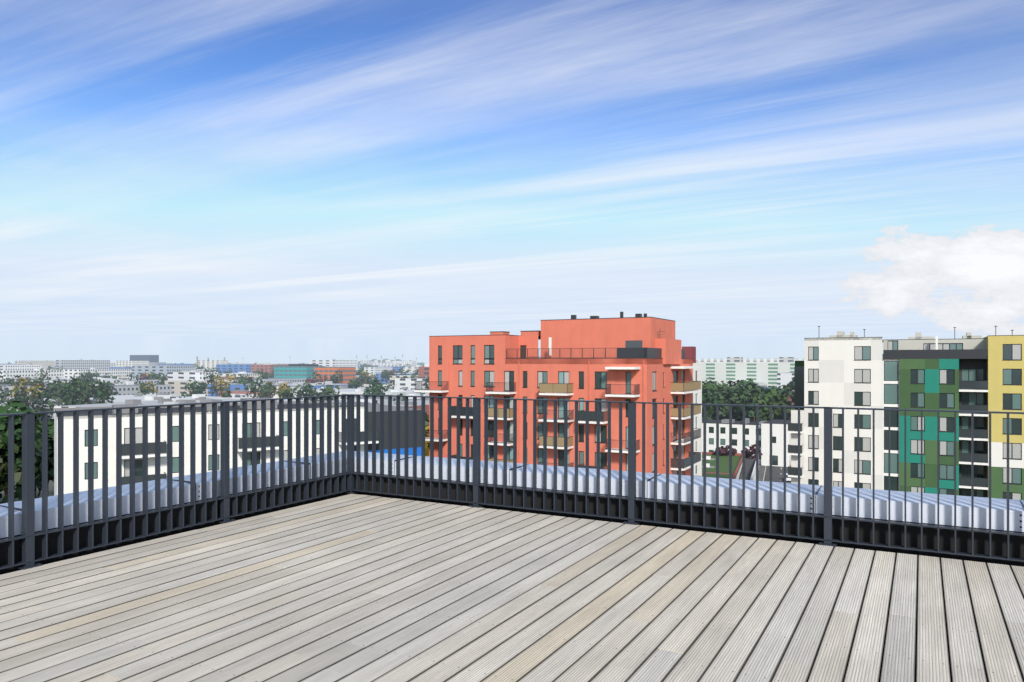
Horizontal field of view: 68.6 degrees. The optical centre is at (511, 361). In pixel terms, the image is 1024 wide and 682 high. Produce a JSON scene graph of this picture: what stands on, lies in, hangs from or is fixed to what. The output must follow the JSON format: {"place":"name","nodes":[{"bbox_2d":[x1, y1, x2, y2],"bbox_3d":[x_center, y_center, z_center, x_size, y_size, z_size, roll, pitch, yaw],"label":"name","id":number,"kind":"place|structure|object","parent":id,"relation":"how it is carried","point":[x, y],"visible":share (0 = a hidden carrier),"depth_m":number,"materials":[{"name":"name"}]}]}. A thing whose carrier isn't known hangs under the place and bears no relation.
{"place":"outdoors","nodes":[
{"label":"outdoors","id":0,"kind":"place"},
{"bbox_2d":[0,408,53,501],"bbox_3d":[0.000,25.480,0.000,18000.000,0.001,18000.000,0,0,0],"label":"ground","id":1,"kind":"structure","parent":0,"point":[51,487],"depth_m":147.16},
{"bbox_2d":[0,359,793,424],"bbox_3d":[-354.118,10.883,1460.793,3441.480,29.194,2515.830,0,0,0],"label":"distant cityscape","id":2,"kind":"object","parent":1,"relation":"on","point":[172,389],"visible":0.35,"depth_m":556.25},
{"bbox_2d":[0,362,794,503],"bbox_3d":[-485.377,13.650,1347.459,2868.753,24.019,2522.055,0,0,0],"label":"trees","id":3,"kind":"object","parent":1,"relation":"on","point":[749,392],"visible":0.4,"depth_m":272.40,"materials":[{"name":"green plant"}]},
{"bbox_2d":[110,346,803,386],"bbox_3d":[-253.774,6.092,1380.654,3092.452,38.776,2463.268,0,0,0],"label":"apartment buildings","id":4,"kind":"structure","parent":1,"relation":"on","point":[733,369],"depth_m":591.23,"materials":[{"name":"white"}]},
{"bbox_2d":[702,418,790,466],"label":"white building","id":5,"kind":"structure","parent":1,"relation":"on","point":[777,440],"depth_m":186.91,"materials":[{"name":"white paint"}]},
{"bbox_2d":[788,326,1023,499],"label":"building","id":6,"kind":"structure","parent":1,"relation":"on","point":[968,372],"depth_m":89.89,"materials":[{"name":"white paint"}]},
{"bbox_2d":[54,398,420,495],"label":"white building","id":7,"kind":"structure","parent":0,"point":[68,451],"depth_m":68.68,"materials":[{"name":"white paint"}]},
{"bbox_2d":[289,354,424,364],"bbox_3d":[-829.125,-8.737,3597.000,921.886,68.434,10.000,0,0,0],"label":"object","id":8,"kind":"object","parent":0,"point":[383,361],"visible":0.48,"depth_m":3600.00,"materials":[{"name":"grey"}]},
{"bbox_2d":[0,0,1023,363],"label":"sky","id":9,"kind":"structure","parent":0,"point":[240,181],"materials":[{"name":"blue"}]},
{"bbox_2d":[414,312,701,476],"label":"orange building","id":10,"kind":"structure","parent":0,"point":[638,358],"depth_m":82.20,"materials":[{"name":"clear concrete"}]},
{"bbox_2d":[702,452,790,482],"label":"street","id":11,"kind":"structure","parent":0,"point":[764,472],"depth_m":164.00,"materials":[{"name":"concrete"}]},
{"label":"building","id":12,"kind":"object","parent":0,"visible":0},
{"bbox_2d":[0,472,1023,574],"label":"parapet","id":13,"kind":"structure","parent":12,"relation":"on","point":[981,542],"depth_m":6.55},
{"bbox_2d":[0,450,1023,537],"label":"metal roof","id":14,"kind":"structure","parent":13,"relation":"on","point":[981,512],"depth_m":6.58,"materials":[{"name":"silver metal"}]},
{"bbox_2d":[844,555,1018,681],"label":"deck substructure","id":15,"kind":"object","parent":12,"relation":"on","point":[916,625],"depth_m":4.40,"materials":[{"name":"black"}]},
{"bbox_2d":[0,494,1023,681],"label":"deck planks","id":16,"kind":"object","parent":15,"relation":"on","point":[355,588],"visible":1,"depth_m":4.66,"materials":[{"name":"grey wood"}]},
{"bbox_2d":[0,394,1023,569],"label":"railing","id":17,"kind":"object","parent":16,"relation":"on","point":[27,537],"visible":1,"depth_m":6.94,"materials":[{"name":"black metal"}]}
]}

